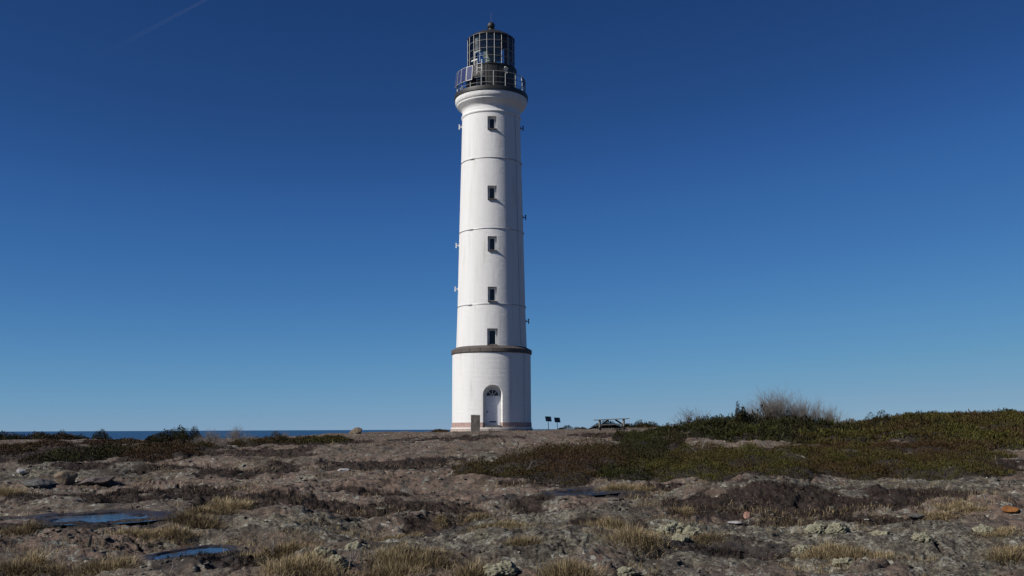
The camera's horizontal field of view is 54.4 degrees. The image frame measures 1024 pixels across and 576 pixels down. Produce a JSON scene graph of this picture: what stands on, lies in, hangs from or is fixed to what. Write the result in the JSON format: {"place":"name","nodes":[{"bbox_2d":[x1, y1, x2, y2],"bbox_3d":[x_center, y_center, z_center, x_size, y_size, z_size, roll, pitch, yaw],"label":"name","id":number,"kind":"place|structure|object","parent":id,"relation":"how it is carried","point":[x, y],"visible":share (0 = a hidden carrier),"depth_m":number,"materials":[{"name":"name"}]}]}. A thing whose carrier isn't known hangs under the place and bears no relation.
{"place":"outdoors","nodes":[
{"label":"outdoors","id":0,"kind":"place"},
{"bbox_2d":[2,429,553,439],"bbox_3d":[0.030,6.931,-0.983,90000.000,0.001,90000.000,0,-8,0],"label":"sea","id":1,"kind":"structure","parent":0,"point":[141,435],"depth_m":3155.99,"materials":[{"name":"blue liquid"}]},
{"bbox_2d":[0,426,1023,575],"bbox_3d":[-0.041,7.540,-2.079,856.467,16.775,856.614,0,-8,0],"label":"ground","id":2,"kind":"structure","parent":0,"point":[589,548],"depth_m":16.99,"materials":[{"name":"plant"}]},
{"bbox_2d":[0,482,28,496],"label":"grass tuft","id":3,"kind":"object","parent":2,"relation":"on","point":[3,490],"visible":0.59,"depth_m":21.56,"materials":[{"name":"plant"}]},
{"bbox_2d":[0,526,37,536],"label":"grass tuft","id":4,"kind":"object","parent":2,"relation":"on","point":[13,530],"visible":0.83,"depth_m":14.14,"materials":[{"name":"plant"}]},
{"bbox_2d":[16,468,24,474],"bbox_3d":[-12.785,4.774,25.913,0.213,0.174,0.180,2,-8,-17],"label":"stone","id":5,"kind":"object","parent":2,"relation":"on","point":[21,470],"visible":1,"depth_m":25.86,"materials":[{"name":"white stone"}]},
{"bbox_2d":[0,553,53,575],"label":"grass tuft","id":6,"kind":"object","parent":2,"relation":"on","point":[16,567],"visible":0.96,"depth_m":11.41,"materials":[{"name":"plant"}]},
{"bbox_2d":[9,517,53,534],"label":"grass tuft","id":7,"kind":"object","parent":2,"relation":"on","point":[31,525],"visible":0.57,"depth_m":14.38,"materials":[{"name":"plant"}]},
{"bbox_2d":[11,543,61,568],"bbox_3d":[-5.674,3.209,11.824,0.739,0.402,0.759,-4,-9,27],"label":"grass tuft","id":8,"kind":"object","parent":2,"relation":"on","point":[32,555],"visible":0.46,"depth_m":11.81,"materials":[{"name":"plant"}]},
{"bbox_2d":[21,479,56,487],"bbox_3d":[-10.904,4.485,22.866,0.662,0.206,0.811,-2,-8,11],"label":"rock slab","id":9,"kind":"object","parent":2,"relation":"on","point":[39,483],"visible":0.98,"depth_m":22.64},
{"bbox_2d":[0,429,89,439],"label":"juniper","id":10,"kind":"object","parent":2,"relation":"on","point":[45,435],"visible":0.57,"depth_m":67.06,"materials":[{"name":"plant"}]},
{"bbox_2d":[28,559,78,575],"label":"grass tuft","id":11,"kind":"object","parent":2,"relation":"on","point":[48,569],"visible":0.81,"depth_m":11.55,"materials":[{"name":"plant"}]},
{"bbox_2d":[54,470,77,484],"bbox_3d":[-10.906,4.667,24.347,0.551,0.426,0.406,3,-9,-23],"label":"boulder","id":12,"kind":"object","parent":2,"relation":"on","point":[66,477],"visible":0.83,"depth_m":24.23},
{"bbox_2d":[0,437,148,455],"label":"heather scrub","id":13,"kind":"object","parent":2,"relation":"on","point":[14,449],"visible":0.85,"depth_m":49.71,"materials":[{"name":"plant"}]},
{"bbox_2d":[15,440,146,464],"bbox_3d":[-15.569,6.130,36.488,3.341,1.122,9.020,0,-8,0],"label":"juniper","id":14,"kind":"object","parent":2,"relation":"on","point":[84,454],"visible":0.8,"depth_m":35.24,"materials":[{"name":"plant"}]},
{"bbox_2d":[87,535,91,547],"bbox_3d":[-5.501,3.319,12.949,0.065,0.206,0.049,3,-9,-21],"label":"wooden peg","id":15,"kind":"object","parent":2,"relation":"on","point":[89,542],"visible":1,"depth_m":12.94,"materials":[{"name":"brown wood"}]},
{"bbox_2d":[75,476,114,485],"bbox_3d":[-10.278,4.780,24.524,0.987,0.271,0.712,-15,-5,-13],"label":"rock slab","id":16,"kind":"object","parent":2,"relation":"on","point":[100,481],"visible":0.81,"depth_m":24.30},
{"bbox_2d":[53,552,146,575],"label":"grass tuft","id":17,"kind":"object","parent":2,"relation":"on","point":[85,568],"visible":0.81,"depth_m":11.55,"materials":[{"name":"plant"}]},
{"bbox_2d":[91,429,112,438],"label":"juniper","id":18,"kind":"object","parent":2,"relation":"on","point":[97,436],"visible":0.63,"depth_m":71.77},
{"bbox_2d":[85,525,178,545],"bbox_3d":[-5.204,3.518,14.188,1.632,0.348,1.246,0,-8,0],"label":"grass tuft","id":19,"kind":"object","parent":2,"relation":"on","point":[140,533],"visible":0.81,"depth_m":14.02,"materials":[{"name":"plant"}]},
{"bbox_2d":[92,443,204,462],"bbox_3d":[-13.955,6.214,37.314,4.810,0.931,8.624,6,-10,-38],"label":"juniper","id":20,"kind":"object","parent":2,"relation":"on","point":[161,454],"visible":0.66,"depth_m":35.43,"materials":[{"name":"plant"}]},
{"bbox_2d":[152,560,178,574],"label":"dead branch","id":21,"kind":"object","parent":2,"relation":"on","point":[165,570],"visible":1,"depth_m":10.91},
{"bbox_2d":[144,424,203,442],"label":"juniper","id":22,"kind":"object","parent":2,"relation":"on","point":[181,436],"visible":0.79,"depth_m":55.55,"materials":[{"name":"plant"}]},
{"bbox_2d":[121,438,230,449],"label":"heather scrub","id":23,"kind":"object","parent":2,"relation":"on","point":[200,446],"visible":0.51,"depth_m":43.47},
{"bbox_2d":[152,521,204,545],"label":"grass tuft","id":24,"kind":"object","parent":2,"relation":"on","point":[172,529],"visible":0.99,"depth_m":14.07,"materials":[{"name":"plant"}]},
{"bbox_2d":[155,509,233,529],"bbox_3d":[-5.136,3.681,15.648,1.680,0.447,1.245,0,-8,0],"label":"grass tuft","id":25,"kind":"object","parent":2,"relation":"on","point":[195,521],"visible":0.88,"depth_m":15.60,"materials":[{"name":"plant"}]},
{"bbox_2d":[187,435,208,443],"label":"bare shrub","id":26,"kind":"object","parent":2,"relation":"on","point":[200,438],"visible":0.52,"depth_m":47.12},
{"bbox_2d":[175,504,250,515],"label":"grass tuft","id":27,"kind":"object","parent":2,"relation":"on","point":[202,509],"visible":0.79,"depth_m":16.55,"materials":[{"name":"plant"}]},
{"bbox_2d":[202,428,226,442],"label":"bare shrub","id":28,"kind":"object","parent":2,"relation":"on","point":[207,436],"visible":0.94,"depth_m":52.05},
{"bbox_2d":[214,439,228,448],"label":"bare shrub","id":29,"kind":"object","parent":2,"relation":"on","point":[222,444],"visible":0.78,"depth_m":44.59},
{"bbox_2d":[204,495,252,510],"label":"grass tuft","id":30,"kind":"object","parent":2,"relation":"on","point":[221,504],"visible":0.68,"depth_m":18.68,"materials":[{"name":"plant"}]},
{"bbox_2d":[219,421,252,441],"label":"bare shrub","id":31,"kind":"object","parent":2,"relation":"on","point":[234,436],"visible":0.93,"depth_m":54.35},
{"bbox_2d":[223,494,259,509],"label":"grass tuft","id":32,"kind":"object","parent":2,"relation":"on","point":[245,506],"visible":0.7,"depth_m":18.75,"materials":[{"name":"plant"}]},
{"bbox_2d":[240,433,259,442],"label":"bare shrub","id":33,"kind":"object","parent":2,"relation":"on","point":[245,439],"visible":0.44,"depth_m":49.73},
{"bbox_2d":[262,532,274,554],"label":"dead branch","id":34,"kind":"object","parent":2,"relation":"on","point":[269,544],"visible":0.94,"depth_m":12.44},
{"bbox_2d":[223,536,319,562],"bbox_3d":[-2.927,3.312,12.565,1.329,0.464,1.321,-4,-9,24],"label":"grass tuft","id":35,"kind":"object","parent":2,"relation":"on","point":[282,548],"visible":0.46,"depth_m":12.43,"materials":[{"name":"plant"}]},
{"bbox_2d":[226,431,353,447],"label":"juniper","id":36,"kind":"object","parent":2,"relation":"on","point":[281,439],"visible":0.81,"depth_m":50.15,"materials":[{"name":"plant"}]},
{"bbox_2d":[224,543,363,575],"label":"grass tuft","id":37,"kind":"object","parent":2,"relation":"on","point":[298,564],"visible":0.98,"depth_m":10.40,"materials":[{"name":"plant"}]},
{"bbox_2d":[312,546,336,559],"bbox_3d":[-2.157,3.033,11.372,0.317,0.186,0.294,0,-8,-5],"label":"lichen cushion","id":38,"kind":"object","parent":2,"relation":"on","point":[327,552],"visible":0.44,"depth_m":11.28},
{"bbox_2d":[36,490,614,559],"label":"puddle water","id":39,"kind":"structure","parent":2,"relation":"on","point":[105,517],"depth_m":15.71,"materials":[{"name":"blue liquid"}]},
{"bbox_2d":[326,554,350,568],"bbox_3d":[-1.897,2.989,10.870,0.299,0.170,0.321,0,-8,-5],"label":"lichen cushion","id":40,"kind":"object","parent":2,"relation":"on","point":[340,559],"visible":0.61,"depth_m":10.80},
{"bbox_2d":[345,541,360,565],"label":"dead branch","id":41,"kind":"object","parent":2,"relation":"on","point":[352,554],"visible":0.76,"depth_m":10.91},
{"bbox_2d":[349,427,361,433],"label":"boulder","id":42,"kind":"object","parent":2,"relation":"on","point":[357,430],"visible":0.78,"depth_m":60.42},
{"bbox_2d":[344,540,367,549],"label":"lichen cushion","id":43,"kind":"object","parent":2,"relation":"on","point":[352,546],"visible":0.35,"depth_m":11.93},
{"bbox_2d":[349,556,433,575],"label":"grass tuft","id":44,"kind":"object","parent":2,"relation":"on","point":[395,570],"visible":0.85,"depth_m":10.79,"materials":[{"name":"plant"}]},
{"bbox_2d":[374,531,425,541],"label":"grass tuft","id":45,"kind":"object","parent":2,"relation":"on","point":[392,536],"visible":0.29,"depth_m":15.15,"materials":[{"name":"plant"}]},
{"bbox_2d":[351,540,467,571],"bbox_3d":[-1.181,3.058,11.296,1.521,0.439,1.273,0,-8,0],"label":"grass tuft","id":46,"kind":"object","parent":2,"relation":"on","point":[390,555],"visible":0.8,"depth_m":11.29,"materials":[{"name":"plant"}]},
{"bbox_2d":[432,429,448,431],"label":"heather bush","id":47,"kind":"object","parent":2,"relation":"on","point":[440,430],"visible":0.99,"depth_m":69.24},
{"bbox_2d":[431,513,451,529],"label":"grass tuft","id":48,"kind":"object","parent":2,"relation":"on","point":[440,518],"visible":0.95,"depth_m":16.29,"materials":[{"name":"plant"}]},
{"bbox_2d":[436,555,490,575],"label":"grass tuft","id":49,"kind":"object","parent":2,"relation":"on","point":[468,570],"visible":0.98,"depth_m":10.51,"materials":[{"name":"plant"}]},
{"bbox_2d":[453,512,495,525],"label":"grass tuft","id":50,"kind":"object","parent":2,"relation":"on","point":[478,515],"visible":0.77,"depth_m":16.39,"materials":[{"name":"plant"}]},
{"bbox_2d":[470,415,479,431],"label":"stone slab","id":51,"kind":"structure","parent":2,"relation":"on","point":[475,423],"depth_m":60.82,"materials":[{"name":"grey stone"}]},
{"bbox_2d":[450,22,532,431],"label":"lighthouse","id":52,"kind":"object","parent":2,"relation":"on","point":[491,353],"visible":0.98,"depth_m":69.24,"materials":[{"name":"paint"}]},
{"bbox_2d":[487,118,496,129],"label":"window","id":53,"kind":"structure","parent":52,"relation":"in","point":[491,120],"depth_m":70.51,"materials":[{"name":"glass"}]},
{"bbox_2d":[486,397,498,424],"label":"door","id":54,"kind":"structure","parent":52,"relation":"in","point":[492,403],"depth_m":67.30,"materials":[{"name":"grey paint"}]},
{"bbox_2d":[488,188,496,199],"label":"window","id":55,"kind":"structure","parent":52,"relation":"in","point":[491,190],"depth_m":69.68,"materials":[{"name":"glass"}]},
{"bbox_2d":[488,238,496,250],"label":"window","id":56,"kind":"structure","parent":52,"relation":"in","point":[491,240],"depth_m":69.10,"materials":[{"name":"glass"}]},
{"bbox_2d":[488,288,496,301],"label":"window","id":57,"kind":"structure","parent":52,"relation":"in","point":[491,291],"depth_m":68.53,"materials":[{"name":"glass"}]},
{"bbox_2d":[487,330,497,345],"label":"window","id":58,"kind":"structure","parent":52,"relation":"in","point":[492,333],"depth_m":68.05,"materials":[{"name":"glass"}]},
{"bbox_2d":[462,517,535,531],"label":"grass tuft","id":59,"kind":"object","parent":2,"relation":"on","point":[512,523],"visible":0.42,"depth_m":15.40,"materials":[{"name":"plant"}]},
{"bbox_2d":[483,560,517,575],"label":"lichen cushion","id":60,"kind":"object","parent":2,"relation":"on","point":[505,568],"visible":0.98,"depth_m":10.48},
{"bbox_2d":[0,450,1022,575],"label":"rock crumbs","id":61,"kind":"object","parent":2,"relation":"on","point":[481,534],"visible":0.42,"depth_m":14.48,"materials":[{"name":"stone"}]},
{"bbox_2d":[0,427,1023,575],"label":"heather","id":62,"kind":"object","parent":2,"relation":"on","point":[201,553],"visible":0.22,"depth_m":18.60,"materials":[{"name":"plant"}]},
{"bbox_2d":[494,530,551,546],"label":"grass tuft","id":63,"kind":"object","parent":2,"relation":"on","point":[524,541],"visible":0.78,"depth_m":12.37,"materials":[{"name":"plant"}]},
{"bbox_2d":[545,416,551,429],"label":"info board","id":64,"kind":"object","parent":2,"relation":"on","point":[548,418],"visible":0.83,"depth_m":69.32,"materials":[{"name":"metal"}]},
{"bbox_2d":[451,434,647,485],"bbox_3d":[1.901,4.969,29.245,5.486,1.414,13.165,-3,-9,20],"label":"juniper","id":65,"kind":"object","parent":2,"relation":"on","point":[561,464],"visible":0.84,"depth_m":26.10,"materials":[{"name":"plant"}]},
{"bbox_2d":[523,554,612,575],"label":"grass tuft","id":66,"kind":"object","parent":2,"relation":"on","point":[573,568],"visible":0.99,"depth_m":10.33,"materials":[{"name":"plant"}]},
{"bbox_2d":[558,425,586,428],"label":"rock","id":67,"kind":"object","parent":2,"relation":"on","point":[566,426],"visible":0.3,"depth_m":74.88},
{"bbox_2d":[575,513,641,529],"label":"grass tuft","id":68,"kind":"object","parent":2,"relation":"on","point":[606,522],"visible":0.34,"depth_m":14.18,"materials":[{"name":"plant"}]},
{"bbox_2d":[594,418,629,430],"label":"picnic table","id":69,"kind":"object","parent":2,"relation":"on","point":[603,423],"visible":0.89,"depth_m":59.79,"materials":[{"name":"grey wood"}]},
{"bbox_2d":[597,484,636,490],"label":"grass tuft","id":70,"kind":"object","parent":2,"relation":"on","point":[608,489],"visible":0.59,"depth_m":20.73,"materials":[{"name":"plant"}]},
{"bbox_2d":[588,420,659,428],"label":"juniper","id":71,"kind":"object","parent":2,"relation":"on","point":[638,424],"visible":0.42,"depth_m":72.13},
{"bbox_2d":[595,480,656,493],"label":"grass tuft","id":72,"kind":"object","parent":2,"relation":"on","point":[630,487],"visible":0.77,"depth_m":20.92,"materials":[{"name":"plant"}]},
{"bbox_2d":[616,566,641,575],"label":"lichen cushion","id":73,"kind":"object","parent":2,"relation":"on","point":[626,571],"visible":0.95,"depth_m":10.72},
{"bbox_2d":[584,521,684,559],"bbox_3d":[1.544,3.217,12.574,1.347,0.628,1.198,0,-8,0],"label":"grass tuft","id":74,"kind":"object","parent":2,"relation":"on","point":[649,539],"visible":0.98,"depth_m":12.53,"materials":[{"name":"plant"}]},
{"bbox_2d":[588,427,687,480],"bbox_3d":[4.040,5.270,32.280,4.014,1.537,18.221,-2,-8,10],"label":"juniper","id":75,"kind":"object","parent":2,"relation":"on","point":[648,444],"visible":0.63,"depth_m":29.66,"materials":[{"name":"plant"}]},
{"bbox_2d":[656,525,675,534],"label":"lichen cushion","id":76,"kind":"object","parent":2,"relation":"on","point":[666,529],"visible":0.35,"depth_m":13.98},
{"bbox_2d":[666,521,686,532],"bbox_3d":[2.401,3.513,14.562,0.403,0.204,0.331,-1,-8,4],"label":"lichen cushion","id":77,"kind":"object","parent":2,"relation":"on","point":[678,527],"visible":0.41,"depth_m":14.47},
{"bbox_2d":[672,533,689,541],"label":"lichen cushion","id":78,"kind":"object","parent":2,"relation":"on","point":[680,537],"visible":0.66,"depth_m":13.28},
{"bbox_2d":[610,414,752,441],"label":"juniper","id":79,"kind":"object","parent":2,"relation":"on","point":[685,426],"visible":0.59,"depth_m":42.79,"materials":[{"name":"plant"}]},
{"bbox_2d":[667,503,696,516],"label":"grass tuft","id":80,"kind":"object","parent":2,"relation":"on","point":[683,508],"visible":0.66,"depth_m":16.94,"materials":[{"name":"plant"}]},
{"bbox_2d":[668,408,709,425],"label":"bare shrub","id":81,"kind":"object","parent":2,"relation":"on","point":[689,416],"visible":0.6,"depth_m":48.86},
{"bbox_2d":[682,525,703,536],"bbox_3d":[2.603,3.505,14.312,0.336,0.210,0.312,-6,-10,36],"label":"lichen cushion","id":82,"kind":"object","parent":2,"relation":"on","point":[689,529],"visible":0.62,"depth_m":14.25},
{"bbox_2d":[689,530,731,545],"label":"grass tuft","id":83,"kind":"object","parent":2,"relation":"on","point":[709,536],"visible":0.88,"depth_m":13.37,"materials":[{"name":"plant"}]},
{"bbox_2d":[727,521,741,523],"bbox_3d":[3.548,3.739,15.871,0.232,0.049,0.162,-3,-9,21],"label":"stone","id":84,"kind":"object","parent":2,"relation":"on","point":[732,522],"visible":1,"depth_m":15.84,"materials":[{"name":"white stone"}]},
{"bbox_2d":[734,401,748,423],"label":"juniper sapling","id":85,"kind":"object","parent":2,"relation":"on","point":[741,412],"visible":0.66,"depth_m":47.22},
{"bbox_2d":[733,399,760,422],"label":"bare shrub","id":86,"kind":"object","parent":2,"relation":"on","point":[749,411],"visible":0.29,"depth_m":52.07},
{"bbox_2d":[743,511,750,518],"bbox_3d":[3.905,3.779,16.529,0.124,0.138,0.110,1,-8,-11],"label":"stone","id":87,"kind":"object","parent":2,"relation":"on","point":[747,513],"visible":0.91,"depth_m":16.50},
{"bbox_2d":[619,439,889,482],"bbox_3d":[6.048,4.820,27.998,7.040,1.175,11.292,0,-8,0],"label":"juniper","id":88,"kind":"object","parent":2,"relation":"on","point":[721,463],"visible":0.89,"depth_m":24.74,"materials":[{"name":"plant"}]},
{"bbox_2d":[739,381,807,418],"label":"bare shrub","id":89,"kind":"object","parent":2,"relation":"on","point":[777,410],"visible":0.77,"depth_m":50.50,"materials":[{"name":"plant"}]},
{"bbox_2d":[697,402,862,443],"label":"juniper","id":90,"kind":"object","parent":2,"relation":"on","point":[772,428],"visible":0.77,"depth_m":41.30,"materials":[{"name":"plant"}]},
{"bbox_2d":[776,394,824,421],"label":"bare shrub","id":91,"kind":"object","parent":2,"relation":"on","point":[802,409],"visible":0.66,"depth_m":50.71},
{"bbox_2d":[791,545,812,555],"bbox_3d":[3.643,3.322,12.601,0.357,0.144,0.356,2,-8,-13],"label":"lichen cushion","id":92,"kind":"object","parent":2,"relation":"on","point":[801,548],"visible":0.48,"depth_m":12.53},
{"bbox_2d":[804,521,824,534],"bbox_3d":[4.470,3.529,14.622,0.344,0.212,0.302,-7,-10,38],"label":"lichen cushion","id":93,"kind":"object","parent":2,"relation":"on","point":[816,528],"visible":0.94,"depth_m":14.53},
{"bbox_2d":[808,403,853,423],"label":"bare shrub","id":94,"kind":"object","parent":2,"relation":"on","point":[828,416],"visible":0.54,"depth_m":50.00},
{"bbox_2d":[824,521,849,533],"bbox_3d":[4.748,3.493,14.494,0.337,0.212,0.388,-8,-11,44],"label":"lichen cushion","id":95,"kind":"object","parent":2,"relation":"on","point":[834,527],"visible":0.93,"depth_m":14.39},
{"bbox_2d":[776,536,900,560],"bbox_3d":[4.137,3.307,12.364,1.868,0.421,1.425,0,-8,0],"label":"grass tuft","id":96,"kind":"object","parent":2,"relation":"on","point":[837,551],"visible":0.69,"depth_m":12.27,"materials":[{"name":"plant"}]},
{"bbox_2d":[832,557,854,565],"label":"lichen cushion","id":97,"kind":"object","parent":2,"relation":"on","point":[842,561],"visible":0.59,"depth_m":11.36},
{"bbox_2d":[852,409,895,427],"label":"juniper","id":98,"kind":"object","parent":2,"relation":"on","point":[876,418],"visible":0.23,"depth_m":46.81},
{"bbox_2d":[869,530,892,535],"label":"lichen cushion","id":99,"kind":"object","parent":2,"relation":"on","point":[876,532],"visible":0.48,"depth_m":14.04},
{"bbox_2d":[790,437,1019,480],"bbox_3d":[11.048,4.614,27.012,6.820,1.064,11.880,0,-8,0],"label":"juniper","id":100,"kind":"object","parent":2,"relation":"on","point":[899,463],"visible":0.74,"depth_m":26.34,"materials":[{"name":"plant"}]},
{"bbox_2d":[796,408,1023,450],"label":"juniper","id":101,"kind":"object","parent":2,"relation":"on","point":[1005,429],"visible":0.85,"depth_m":36.93,"materials":[{"name":"plant"}]},
{"bbox_2d":[908,513,925,518],"bbox_3d":[6.483,3.648,15.923,0.311,0.082,0.192,1,-8,-6],"label":"stone","id":102,"kind":"object","parent":2,"relation":"on","point":[919,516],"visible":0.99,"depth_m":15.86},
{"bbox_2d":[911,532,934,542],"bbox_3d":[5.447,3.314,13.215,0.286,0.149,0.268,3,-9,-21],"label":"lichen cushion","id":103,"kind":"object","parent":2,"relation":"on","point":[922,537],"visible":1,"depth_m":13.15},
{"bbox_2d":[902,415,949,429],"bbox_3d":[16.403,5.505,39.367,1.812,1.039,3.346,0,-8,0],"label":"juniper","id":104,"kind":"object","parent":2,"relation":"on","point":[940,421],"visible":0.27,"depth_m":38.91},
{"bbox_2d":[912,509,965,519],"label":"grass tuft","id":105,"kind":"object","parent":2,"relation":"on","point":[938,515],"visible":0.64,"depth_m":15.82,"materials":[{"name":"plant"}]},
{"bbox_2d":[906,410,980,416],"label":"juniper","id":106,"kind":"object","parent":2,"relation":"on","point":[929,411],"visible":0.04,"depth_m":52.29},
{"bbox_2d":[926,494,993,514],"bbox_3d":[7.399,3.639,16.580,1.434,0.408,1.193,0,-8,0],"label":"grass tuft","id":107,"kind":"object","parent":2,"relation":"on","point":[959,506],"visible":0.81,"depth_m":16.56,"materials":[{"name":"plant"}]},
{"bbox_2d":[972,523,994,532],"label":"lichen cushion","id":108,"kind":"object","parent":2,"relation":"on","point":[981,528],"visible":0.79,"depth_m":13.60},
{"bbox_2d":[969,523,1023,544],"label":"grass tuft","id":109,"kind":"object","parent":2,"relation":"on","point":[1002,529],"visible":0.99,"depth_m":13.38,"materials":[{"name":"plant"}]},
{"bbox_2d":[970,543,1023,566],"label":"grass tuft","id":110,"kind":"object","parent":2,"relation":"on","point":[1006,556],"visible":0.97,"depth_m":12.60,"materials":[{"name":"plant"}]},
{"bbox_2d":[981,409,1021,414],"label":"juniper","id":111,"kind":"object","parent":2,"relation":"on","point":[1002,410],"visible":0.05,"depth_m":50.28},
{"bbox_2d":[1001,505,1018,512],"bbox_3d":[7.828,3.469,15.642,0.261,0.103,0.188,-3,-9,18],"label":"stone","id":112,"kind":"object","parent":2,"relation":"on","point":[1006,508],"visible":1,"depth_m":15.59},
{"bbox_2d":[0,0,1023,431],"label":"sky","id":113,"kind":"structure","parent":0,"point":[214,214],"materials":[{"name":"blue"}]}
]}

